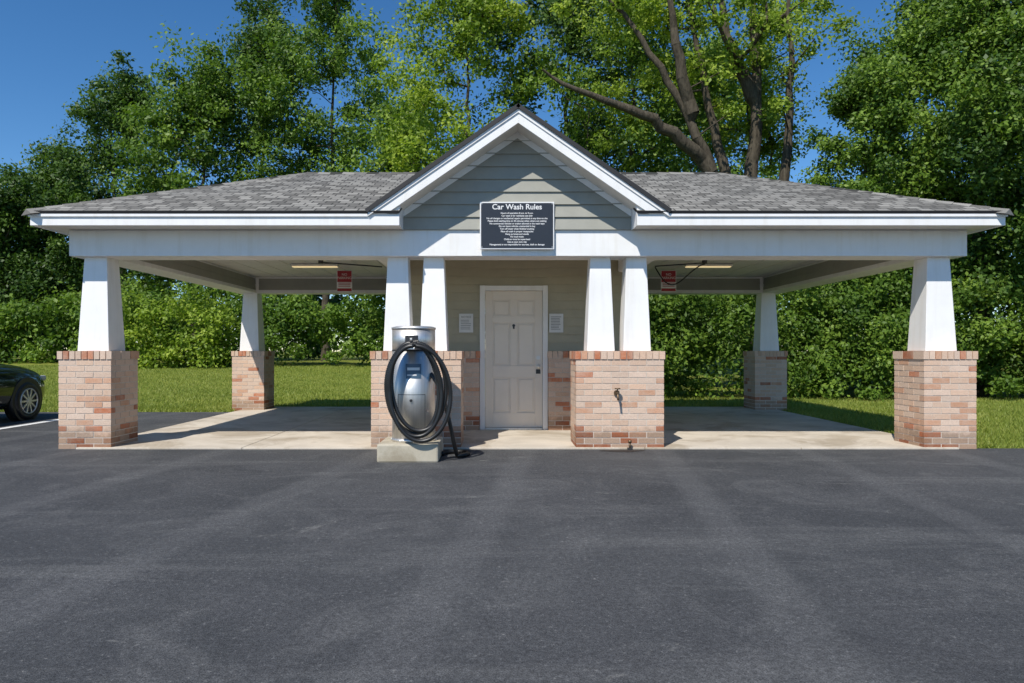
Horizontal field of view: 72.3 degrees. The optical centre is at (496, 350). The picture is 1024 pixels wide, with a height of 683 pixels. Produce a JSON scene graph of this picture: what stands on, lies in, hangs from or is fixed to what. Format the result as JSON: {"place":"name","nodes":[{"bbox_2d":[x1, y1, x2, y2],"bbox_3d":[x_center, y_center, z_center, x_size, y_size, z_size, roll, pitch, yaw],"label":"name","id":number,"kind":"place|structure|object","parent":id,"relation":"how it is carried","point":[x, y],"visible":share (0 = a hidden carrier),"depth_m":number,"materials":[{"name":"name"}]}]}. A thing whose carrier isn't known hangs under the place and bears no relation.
{"place":"outdoors","nodes":[
{"label":"outdoors","id":0,"kind":"place"},
{"bbox_2d":[0,403,236,411],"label":"grass","id":1,"kind":"structure","parent":0,"point":[184,408],"depth_m":14.12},
{"bbox_2d":[0,0,1016,351],"label":"sky","id":2,"kind":"structure","parent":0,"point":[49,48],"materials":[{"name":"blue"}]},
{"bbox_2d":[282,213,739,213],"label":"roof back","id":3,"kind":"structure","parent":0,"point":[367,213],"depth_m":12.72,"materials":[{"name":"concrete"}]},
{"bbox_2d":[30,213,281,213],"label":"roof","id":4,"kind":"structure","parent":3,"relation":"attached to","point":[155,213],"depth_m":10.02,"materials":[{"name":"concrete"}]},
{"bbox_2d":[740,213,1005,213],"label":"roof","id":5,"kind":"structure","parent":3,"relation":"attached to","point":[872,213],"depth_m":10.01,"materials":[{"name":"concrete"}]},
{"bbox_2d":[0,412,1023,682],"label":"asphalt lot","id":6,"kind":"structure","parent":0,"point":[518,566],"depth_m":3.90,"materials":[{"name":"asphalt"}]},
{"bbox_2d":[0,357,45,420],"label":"parked car","id":7,"kind":"object","parent":6,"relation":"on","point":[22,391],"visible":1,"depth_m":11.89,"materials":[{"name":"paint"}]},
{"bbox_2d":[377,437,442,461],"bbox_3d":[-0.960,1.100,7.850,0.660,0.200,0.700,0,0,0],"label":"vacuum base","id":8,"kind":"object","parent":6,"relation":"on","point":[389,449],"visible":0.89,"depth_m":7.50,"materials":[{"name":"concrete"}]},
{"bbox_2d":[384,326,469,457],"bbox_3d":[-0.764,0.458,7.782,0.921,1.465,0.725,0,0,0],"label":"coin vacuum station","id":9,"kind":"object","parent":6,"relation":"on","point":[413,378],"visible":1,"depth_m":7.62,"materials":[{"name":"silver metal"}]},
{"bbox_2d":[0,352,1023,447],"bbox_3d":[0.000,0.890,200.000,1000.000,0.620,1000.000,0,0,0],"label":"grass ground","id":10,"kind":"structure","parent":0,"point":[850,391],"depth_m":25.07,"materials":[{"name":"plant"}]},
{"bbox_2d":[0,158,82,360],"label":"deciduous tree","id":11,"kind":"object","parent":10,"relation":"on","point":[15,226],"visible":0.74,"depth_m":41.28,"materials":[{"name":"green plant"}]},
{"bbox_2d":[0,135,129,359],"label":"deciduous tree","id":12,"kind":"object","parent":10,"relation":"on","point":[41,176],"visible":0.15,"depth_m":44.71,"materials":[{"name":"green plant"}]},
{"bbox_2d":[0,281,131,363],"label":"shrub mass","id":13,"kind":"object","parent":10,"relation":"on","point":[32,317],"visible":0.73,"depth_m":38.54,"materials":[{"name":"green plant"}]},
{"bbox_2d":[0,49,217,348],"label":"deciduous tree","id":14,"kind":"object","parent":10,"relation":"on","point":[125,88],"visible":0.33,"depth_m":41.57,"materials":[{"name":"green plant"}]},
{"bbox_2d":[121,281,241,369],"bbox_3d":[-15.966,-1.093,33.984,7.533,4.978,3.704,0,0,0],"label":"shrub mass","id":15,"kind":"object","parent":10,"relation":"on","point":[148,314],"visible":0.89,"depth_m":33.45,"materials":[{"name":"green plant"}]},
{"bbox_2d":[100,15,297,343],"bbox_3d":[-17.018,-8.664,39.637,9.420,18.859,10.330,0,0,-44],"label":"deciduous tree","id":16,"kind":"object","parent":10,"relation":"on","point":[199,117],"visible":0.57,"depth_m":38.73,"materials":[{"name":"green plant"}]},
{"bbox_2d":[66,273,385,366],"bbox_3d":[-12.944,-1.406,35.980,17.367,5.508,5.297,0,0,0],"label":"shrub mass","id":17,"kind":"object","parent":10,"relation":"on","point":[280,320],"visible":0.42,"depth_m":35.19,"materials":[{"name":"green plant"}]},
{"bbox_2d":[174,0,340,349],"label":"deciduous tree","id":18,"kind":"object","parent":10,"relation":"on","point":[253,13],"visible":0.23,"depth_m":42.72,"materials":[{"name":"green plant"}]},
{"bbox_2d":[217,0,407,361],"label":"deciduous tree","id":19,"kind":"object","parent":10,"relation":"on","point":[290,63],"visible":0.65,"depth_m":39.52,"materials":[{"name":"green plant"}]},
{"bbox_2d":[335,90,440,304],"bbox_3d":[-4.252,-5.955,34.269,7.238,13.833,6.155,0,0,0],"label":"deciduous tree","id":20,"kind":"object","parent":10,"relation":"on","point":[368,167],"visible":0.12,"depth_m":33.12,"materials":[{"name":"green plant"}]},
{"bbox_2d":[9,284,793,359],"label":"shrub mass","id":21,"kind":"object","parent":10,"relation":"on","point":[334,301],"visible":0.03,"depth_m":47.83,"materials":[{"name":"green plant"}]},
{"bbox_2d":[355,0,557,171],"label":"deciduous tree","id":22,"kind":"object","parent":10,"relation":"on","point":[422,95],"visible":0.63,"depth_m":26.05,"materials":[{"name":"green plant"}]},
{"bbox_2d":[8,169,1023,357],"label":"distant trees","id":23,"kind":"object","parent":10,"relation":"on","point":[962,325],"depth_m":57.90,"materials":[{"name":"green plant"}]},
{"bbox_2d":[76,407,958,448],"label":"concrete slab","id":24,"kind":"structure","parent":10,"relation":"on","point":[350,428],"depth_m":9.96,"materials":[{"name":"concrete"}]},
{"bbox_2d":[59,359,136,446],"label":"pillar bricks","id":25,"kind":"object","parent":24,"relation":"on","point":[95,401],"visible":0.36,"depth_m":8.54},
{"bbox_2d":[232,351,273,409],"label":"pillar bricks","id":26,"kind":"object","parent":24,"relation":"on","point":[253,356],"visible":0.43,"depth_m":14.00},
{"bbox_2d":[371,352,462,446],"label":"pillar bricks","id":27,"kind":"object","parent":24,"relation":"on","point":[443,359],"visible":0.14,"depth_m":8.54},
{"bbox_2d":[485,427,541,429],"bbox_3d":[0.250,1.159,10.470,0.850,0.021,0.160,0,0,0],"label":"door threshold","id":28,"kind":"object","parent":24,"relation":"on","point":[513,428],"depth_m":10.39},
{"bbox_2d":[463,351,570,429],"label":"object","id":29,"kind":"object","parent":24,"relation":"on","point":[556,413],"visible":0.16,"depth_m":10.36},
{"bbox_2d":[410,260,479,350],"bbox_3d":[-0.877,-0.745,10.459,1.245,1.490,0.020,0,0,0],"label":"room siding","id":30,"kind":"object","parent":29,"relation":"on","point":[463,285],"visible":0.32,"depth_m":10.46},
{"bbox_2d":[480,285,484,429],"bbox_3d":[-0.217,0.098,10.475,0.075,2.145,0.150,0,0,0],"label":"door frame","id":31,"kind":"object","parent":30,"relation":"attached to","point":[482,357],"visible":0.97,"depth_m":10.40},
{"bbox_2d":[57,351,977,448],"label":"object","id":32,"kind":"object","parent":24,"relation":"on","point":[746,355],"visible":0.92,"depth_m":8.55,"materials":[{"name":"brick"}]},
{"bbox_2d":[78,257,124,350],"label":"tapered column","id":33,"kind":"structure","parent":32,"relation":"on","point":[101,326],"depth_m":8.70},
{"bbox_2d":[240,293,264,350],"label":"tapered column","id":34,"kind":"structure","parent":32,"relation":"on","point":[252,332],"depth_m":14.16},
{"bbox_2d":[753,293,778,350],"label":"tapered column","id":35,"kind":"structure","parent":32,"relation":"on","point":[765,333],"depth_m":14.16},
{"bbox_2d":[907,257,956,350],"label":"tapered column","id":36,"kind":"structure","parent":32,"relation":"on","point":[932,325],"depth_m":8.71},
{"bbox_2d":[370,351,664,447],"bbox_3d":[0.250,0.600,8.860,3.598,1.200,0.664,0,0,0],"label":"brick piers entry","id":37,"kind":"object","parent":24,"relation":"on","point":[573,355],"visible":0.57,"depth_m":8.54,"materials":[{"name":"brick"}]},
{"bbox_2d":[383,257,412,350],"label":"tapered column","id":38,"kind":"structure","parent":37,"relation":"on","point":[398,308],"depth_m":8.72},
{"bbox_2d":[421,257,448,350],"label":"tapered column","id":39,"kind":"structure","parent":37,"relation":"on","point":[434,305],"depth_m":8.71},
{"bbox_2d":[584,257,614,350],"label":"tapered column","id":40,"kind":"structure","parent":37,"relation":"on","point":[599,331],"depth_m":8.71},
{"bbox_2d":[619,257,650,350],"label":"tapered column","id":41,"kind":"structure","parent":37,"relation":"on","point":[634,333],"depth_m":8.71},
{"bbox_2d":[571,352,663,446],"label":"pillar bricks","id":42,"kind":"object","parent":24,"relation":"on","point":[618,401],"visible":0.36,"depth_m":8.54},
{"bbox_2d":[744,351,786,409],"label":"pillar bricks","id":43,"kind":"object","parent":24,"relation":"on","point":[765,356],"visible":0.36,"depth_m":14.00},
{"bbox_2d":[895,359,975,446],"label":"pillar bricks","id":44,"kind":"object","parent":24,"relation":"on","point":[938,401],"visible":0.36,"depth_m":8.54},
{"bbox_3d":[0.250,0.585,12.345,3.604,1.170,3.534,0,0,0],"label":"room","id":45,"kind":"object","parent":24,"relation":"on","visible":0},
{"bbox_2d":[459,314,472,331],"bbox_3d":[-0.461,-0.416,10.439,0.210,0.280,0.006,0,0,0],"label":"notice paper","id":46,"kind":"object","parent":45,"relation":"attached to","point":[465,322],"visible":1,"depth_m":10.44,"materials":[{"name":"paper"}]},
{"bbox_2d":[463,352,478,429],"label":"wall bricks","id":47,"kind":"object","parent":45,"relation":"attached to","point":[470,391],"visible":0.14,"depth_m":10.36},
{"bbox_2d":[493,300,534,412],"bbox_3d":[0.250,0.124,10.503,0.854,2.040,0.034,0,0,0],"label":"door slab","id":48,"kind":"structure","parent":45,"relation":"attached to","point":[518,364],"depth_m":10.49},
{"bbox_2d":[485,291,492,426],"bbox_3d":[-0.122,0.124,10.478,0.110,2.040,0.016,0,0,0],"label":"door stile","id":49,"kind":"object","parent":48,"relation":"attached to","point":[488,358],"depth_m":10.47,"materials":[{"name":"paint"}]},
{"bbox_2d":[510,323,516,365],"bbox_3d":[0.250,-0.100,10.478,0.100,0.640,0.016,0,0,0],"label":"door mullion","id":50,"kind":"structure","parent":48,"relation":"attached to","point":[513,347],"depth_m":10.47},
{"bbox_2d":[510,378,516,412],"bbox_3d":[0.250,0.662,10.478,0.100,0.524,0.016,0,0,0],"label":"door mullion","id":51,"kind":"structure","parent":48,"relation":"attached to","point":[513,395],"depth_m":10.47},
{"bbox_2d":[493,413,534,426],"bbox_3d":[0.250,1.034,10.478,0.634,0.220,0.016,0,0,0],"label":"door rail","id":52,"kind":"object","parent":48,"relation":"attached to","point":[513,419],"depth_m":10.47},
{"bbox_2d":[494,380,507,410],"bbox_3d":[0.067,0.662,10.480,0.211,0.468,0.012,0,0,0],"label":"door panel","id":53,"kind":"structure","parent":52,"relation":"attached to","point":[500,395],"depth_m":10.47,"materials":[{"name":"paint"}]},
{"bbox_2d":[519,380,532,410],"bbox_3d":[0.433,0.662,10.480,0.211,0.468,0.012,0,0,0],"label":"door panel","id":54,"kind":"structure","parent":52,"relation":"attached to","point":[525,395],"depth_m":10.47,"materials":[{"name":"paint"}]},
{"bbox_2d":[493,366,534,377],"bbox_3d":[0.250,0.310,10.478,0.634,0.180,0.016,0,0,0],"label":"door rail","id":55,"kind":"object","parent":48,"relation":"attached to","point":[513,371],"depth_m":10.47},
{"bbox_2d":[494,325,507,363],"bbox_3d":[0.067,-0.100,10.480,0.211,0.584,0.012,0,0,0],"label":"door panel","id":56,"kind":"structure","parent":55,"relation":"attached to","point":[500,344],"depth_m":10.47,"materials":[{"name":"paint"}]},
{"bbox_2d":[519,325,532,363],"bbox_3d":[0.433,-0.100,10.480,0.211,0.584,0.012,0,0,0],"label":"door panel","id":57,"kind":"structure","parent":55,"relation":"attached to","point":[525,344],"depth_m":10.47,"materials":[{"name":"paint"}]},
{"bbox_2d":[493,291,534,299],"bbox_3d":[0.250,-0.831,10.478,0.634,0.130,0.016,0,0,0],"label":"door rail","id":58,"kind":"object","parent":48,"relation":"attached to","point":[513,295],"depth_m":10.47,"materials":[{"name":"paint"}]},
{"bbox_2d":[493,316,534,322],"bbox_3d":[0.250,-0.470,10.478,0.634,0.100,0.016,0,0,0],"label":"door rail","id":59,"kind":"object","parent":48,"relation":"attached to","point":[513,319],"depth_m":10.47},
{"bbox_2d":[494,302,507,313],"bbox_3d":[0.067,-0.643,10.480,0.211,0.190,0.012,0,0,0],"label":"door panel","id":60,"kind":"structure","parent":59,"relation":"attached to","point":[500,307],"depth_m":10.47,"materials":[{"name":"paint"}]},
{"bbox_2d":[519,302,532,313],"bbox_3d":[0.433,-0.643,10.480,0.211,0.190,0.012,0,0,0],"label":"door panel","id":61,"kind":"structure","parent":59,"relation":"attached to","point":[525,307],"depth_m":10.47,"materials":[{"name":"paint"}]},
{"bbox_2d":[535,291,541,426],"bbox_3d":[0.622,0.124,10.478,0.110,2.040,0.016,0,0,0],"label":"door stile","id":62,"kind":"object","parent":48,"relation":"attached to","point":[538,352],"depth_m":10.47,"materials":[{"name":"paint"}]},
{"bbox_2d":[549,314,562,331],"bbox_3d":[0.884,-0.416,10.439,0.210,0.280,0.006,0,0,0],"label":"notice paper","id":63,"kind":"object","parent":45,"relation":"attached to","point":[555,322],"visible":1,"depth_m":10.44,"materials":[{"name":"paper"}]},
{"bbox_2d":[548,352,570,429],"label":"wall bricks","id":64,"kind":"object","parent":45,"relation":"attached to","point":[560,391],"visible":0.14,"depth_m":10.36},
{"bbox_2d":[459,0,680,171],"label":"deciduous tree","id":65,"kind":"object","parent":10,"relation":"on","point":[551,20],"visible":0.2,"depth_m":28.06,"materials":[{"name":"green plant"}]},
{"bbox_2d":[517,0,742,171],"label":"deciduous tree","id":66,"kind":"object","parent":10,"relation":"on","point":[618,60],"visible":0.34,"depth_m":25.54,"materials":[{"name":"green plant"}]},
{"bbox_2d":[542,0,860,347],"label":"deciduous tree","id":67,"kind":"object","parent":10,"relation":"on","point":[763,114],"visible":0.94,"depth_m":21.94,"materials":[{"name":"green plant"}]},
{"bbox_2d":[621,24,799,365],"bbox_3d":[10.068,-7.892,35.006,9.310,17.523,9.277,0,0,28],"label":"deciduous tree","id":68,"kind":"object","parent":10,"relation":"on","point":[726,94],"visible":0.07,"depth_m":34.71,"materials":[{"name":"green plant"}]},
{"bbox_2d":[652,269,1002,390],"bbox_3d":[8.636,-1.434,22.382,14.742,6.308,5.296,0,0,0],"label":"shrub thicket","id":69,"kind":"object","parent":10,"relation":"on","point":[706,366],"visible":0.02,"depth_m":22.02,"materials":[{"name":"green plant"}]},
{"bbox_2d":[648,232,1023,400],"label":"shrub thicket","id":70,"kind":"object","parent":10,"relation":"on","point":[672,318],"visible":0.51,"depth_m":17.35,"materials":[{"name":"green plant"}]},
{"bbox_2d":[795,17,963,392],"bbox_3d":[10.114,-3.935,18.915,3.797,10.473,5.090,0,0,0],"label":"deciduous tree","id":71,"kind":"object","parent":10,"relation":"on","point":[864,102],"visible":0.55,"depth_m":18.24,"materials":[{"name":"green plant"}]},
{"bbox_2d":[827,0,1015,326],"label":"deciduous tree","id":72,"kind":"object","parent":10,"relation":"on","point":[920,133],"visible":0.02,"depth_m":25.47,"materials":[{"name":"green plant"}]},
{"bbox_2d":[823,285,1023,401],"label":"shrub thicket","id":73,"kind":"object","parent":10,"relation":"on","point":[1000,336],"visible":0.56,"depth_m":16.69,"materials":[{"name":"green plant"}]},
{"bbox_2d":[854,0,1023,396],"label":"deciduous tree","id":74,"kind":"object","parent":10,"relation":"on","point":[933,48],"visible":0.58,"depth_m":17.31,"materials":[{"name":"green plant"}]},
{"bbox_2d":[932,0,1023,315],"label":"deciduous tree","id":75,"kind":"object","parent":10,"relation":"on","point":[980,152],"visible":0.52,"depth_m":16.64,"materials":[{"name":"green plant"}]},
{"bbox_2d":[480,260,547,284],"bbox_3d":[0.250,-1.235,10.459,1.010,0.510,0.020,0,0,0],"label":"wall siding","id":76,"kind":"object","parent":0,"point":[513,272],"visible":0.72,"depth_m":10.46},
{"bbox_2d":[485,286,542,290],"bbox_3d":[0.250,-0.936,10.476,0.859,0.073,0.148,0,0,0],"label":"door frame head","id":77,"kind":"object","parent":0,"point":[513,288],"depth_m":10.40},
{"bbox_2d":[403,138,630,229],"bbox_3d":[0.250,-2.082,8.600,2.796,1.182,0.024,0,0,0],"label":"gable siding","id":78,"kind":"object","parent":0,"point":[517,170],"visible":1,"depth_m":8.60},
{"bbox_2d":[403,132,516,216],"bbox_3d":[-0.449,-2.171,8.601,1.398,1.045,0.022,0,0,0],"label":"gable frieze","id":79,"kind":"object","parent":78,"relation":"attached to","point":[448,182],"visible":1,"depth_m":8.59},
{"bbox_2d":[480,202,553,248],"bbox_3d":[0.245,-1.535,8.571,0.910,0.580,0.032,0,0,0],"label":"car wash rules sign","id":80,"kind":"object","parent":78,"relation":"attached to","point":[516,225],"visible":1,"depth_m":8.56,"materials":[{"name":"black metal"}]},
{"bbox_2d":[517,132,630,215],"bbox_3d":[0.949,-2.171,8.601,1.398,1.045,0.022,0,0,0],"label":"gable frieze","id":81,"kind":"object","parent":78,"relation":"attached to","point":[574,174],"visible":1,"depth_m":8.59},
{"bbox_2d":[631,205,636,229],"bbox_3d":[1.650,-1.667,8.438,0.001,0.374,0.355,0,0,0],"label":"eave return","id":82,"kind":"object","parent":78,"relation":"attached to","point":[633,218],"visible":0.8,"depth_m":8.46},
{"bbox_2d":[41,226,993,276],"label":"soffit ceiling","id":83,"kind":"structure","parent":0,"point":[359,271],"depth_m":11.69,"materials":[{"name":"paint"}]},
{"bbox_2d":[119,260,255,292],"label":"beam","id":84,"kind":"structure","parent":83,"relation":"attached to","point":[145,267],"depth_m":11.16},
{"bbox_2d":[140,260,255,289],"bbox_3d":[-4.851,-1.345,11.575,0.014,0.230,4.950,0,0,0],"label":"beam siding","id":85,"kind":"object","parent":84,"relation":"attached to","point":[195,267],"visible":0.62,"depth_m":11.74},
{"bbox_2d":[291,264,338,267],"bbox_3d":[-3.120,-1.460,12.000,0.800,0.055,0.140,0,0,0],"label":"ceiling light","id":86,"kind":"object","parent":83,"relation":"attached to","point":[315,265],"visible":0.98,"depth_m":11.94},
{"bbox_2d":[337,270,351,291],"bbox_3d":[-2.778,-1.287,12.749,0.280,0.414,0.014,0,0,0],"label":"no parking sign","id":87,"kind":"object","parent":83,"relation":"hanging from","point":[344,280],"visible":1,"depth_m":12.74,"materials":[{"name":"red metal"}]},
{"bbox_2d":[238,277,780,294],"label":"beam back","id":88,"kind":"structure","parent":83,"relation":"attached to","point":[383,292],"depth_m":14.12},
{"bbox_2d":[259,279,386,289],"bbox_3d":[-3.200,-1.345,14.111,3.200,0.230,0.014,0,0,0],"label":"rear beam","id":89,"kind":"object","parent":88,"relation":"attached to","point":[316,284],"visible":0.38,"depth_m":14.11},
{"bbox_2d":[647,279,759,289],"bbox_3d":[3.700,-1.345,14.111,3.200,0.230,0.014,0,0,0],"label":"rear beam","id":90,"kind":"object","parent":88,"relation":"attached to","point":[716,284],"visible":0.56,"depth_m":14.11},
{"bbox_2d":[205,260,813,276],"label":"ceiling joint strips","id":91,"kind":"object","parent":83,"relation":"attached to","point":[386,268],"visible":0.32,"depth_m":12.62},
{"bbox_2d":[34,174,1000,212],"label":"roof front","id":92,"kind":"structure","parent":83,"relation":"on","point":[360,193],"depth_m":9.08,"materials":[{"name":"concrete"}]},
{"bbox_2d":[21,173,305,215],"bbox_3d":[-4.329,-2.285,9.927,0.260,1.371,4.184,0,0,35],"label":"roof ridge cap","id":93,"kind":"object","parent":92,"relation":"on","point":[28,211],"visible":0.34,"depth_m":9.32,"materials":[{"name":"concrete"}]},
{"bbox_2d":[30,214,399,225],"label":"fascia front","id":94,"kind":"structure","parent":92,"relation":"attached to","point":[382,220],"depth_m":8.24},
{"bbox_2d":[28,214,367,216],"bbox_3d":[-3.518,-1.597,8.235,3.995,0.035,0.020,0,0,0],"label":"crown lip","id":95,"kind":"object","parent":94,"relation":"attached to","point":[197,215],"visible":1,"depth_m":8.22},
{"bbox_2d":[365,103,519,211],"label":"gable roof","id":96,"kind":"structure","parent":92,"relation":"on","point":[441,158],"depth_m":8.20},
{"bbox_2d":[400,124,517,209],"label":"rake soffit","id":97,"kind":"structure","parent":92,"relation":"on","point":[458,168],"depth_m":8.43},
{"bbox_2d":[368,109,517,215],"bbox_3d":[-0.632,-2.217,8.222,1.765,1.263,0.014,0,0,0],"label":"rake mould","id":98,"kind":"object","parent":97,"relation":"attached to","point":[448,158],"visible":1,"depth_m":8.21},
{"bbox_2d":[372,113,517,213],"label":"rake fascia","id":99,"kind":"structure","parent":97,"relation":"attached to","point":[452,163],"depth_m":8.23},
{"bbox_2d":[306,172,717,173],"bbox_3d":[0.265,-2.933,11.620,6.830,0.077,0.260,0,0,0],"label":"ridge cap","id":100,"kind":"object","parent":92,"relation":"on","point":[416,172],"visible":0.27,"depth_m":11.56,"materials":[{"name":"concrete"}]},
{"bbox_2d":[669,214,1007,216],"bbox_3d":[4.013,-1.597,8.235,3.985,0.035,0.020,0,0,0],"label":"crown lip","id":101,"kind":"object","parent":92,"relation":"attached to","point":[838,215],"visible":0.95,"depth_m":8.22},
{"bbox_2d":[718,173,1013,215],"bbox_3d":[4.824,-2.285,9.927,0.260,1.371,4.178,0,0,-35],"label":"roof ridge cap","id":102,"kind":"object","parent":92,"relation":"on","point":[1007,211],"visible":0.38,"depth_m":9.33,"materials":[{"name":"concrete"}]},
{"bbox_2d":[69,230,966,259],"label":"beam front","id":103,"kind":"structure","parent":83,"relation":"attached to","point":[465,244],"depth_m":8.62,"materials":[{"name":"wood"}]},
{"bbox_2d":[661,270,675,291],"bbox_3d":[3.124,-1.287,12.749,0.280,0.414,0.014,0,0,0],"label":"no parking sign","id":104,"kind":"object","parent":83,"relation":"hanging from","point":[669,276],"visible":0.99,"depth_m":12.74,"materials":[{"name":"red metal"}]},
{"bbox_2d":[655,260,706,284],"bbox_3d":[2.960,-1.276,11.281,0.817,0.429,0.079,0,0,13],"label":"overhead hose boom","id":105,"kind":"object","parent":83,"relation":"hanging from","point":[703,262],"visible":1,"depth_m":11.27,"materials":[{"name":"rubber"}]},
{"bbox_2d":[684,264,732,267],"bbox_3d":[3.620,-1.460,12.000,0.800,0.055,0.140,0,0,0],"label":"ceiling light","id":106,"kind":"object","parent":83,"relation":"attached to","point":[710,266],"visible":0.92,"depth_m":11.95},
{"bbox_2d":[637,214,1004,225],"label":"fascia front","id":107,"kind":"structure","parent":83,"relation":"attached to","point":[654,220],"depth_m":8.24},
{"bbox_2d":[763,260,913,292],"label":"beam","id":108,"kind":"structure","parent":83,"relation":"attached to","point":[883,267],"depth_m":11.16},
{"bbox_2d":[763,260,890,289],"bbox_3d":[5.351,-1.345,11.575,0.014,0.230,4.950,0,0,0],"label":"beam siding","id":109,"kind":"object","parent":108,"relation":"attached to","point":[829,267],"visible":0.62,"depth_m":11.75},
{"bbox_2d":[542,285,547,429],"bbox_3d":[0.718,0.098,10.475,0.075,2.145,0.150,0,0,0],"label":"door frame","id":110,"kind":"object","parent":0,"point":[544,358],"visible":0.89,"depth_m":10.40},
{"bbox_2d":[517,124,635,209],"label":"rake soffit","id":111,"kind":"structure","parent":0,"point":[575,167],"depth_m":8.43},
{"bbox_2d":[518,113,664,213],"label":"rake fascia","id":112,"kind":"structure","parent":111,"relation":"attached to","point":[583,163],"depth_m":8.23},
{"bbox_2d":[518,108,668,215],"bbox_3d":[1.133,-2.217,8.222,1.765,1.263,0.014,0,0,0],"label":"rake mould","id":113,"kind":"object","parent":112,"relation":"attached to","point":[589,159],"visible":1,"depth_m":8.21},
{"bbox_2d":[548,260,621,350],"bbox_3d":[1.377,-0.745,10.459,1.245,1.490,0.020,0,0,0],"label":"room siding","id":114,"kind":"object","parent":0,"point":[567,283],"visible":0.33,"depth_m":10.46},
{"bbox_2d":[517,104,671,212],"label":"gable roof","id":115,"kind":"structure","parent":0,"point":[595,158],"depth_m":8.20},
{"bbox_2d":[725,396,1023,447],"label":"grass","id":116,"kind":"structure","parent":0,"point":[1009,407],"depth_m":12.98,"materials":[{"name":"plant"}]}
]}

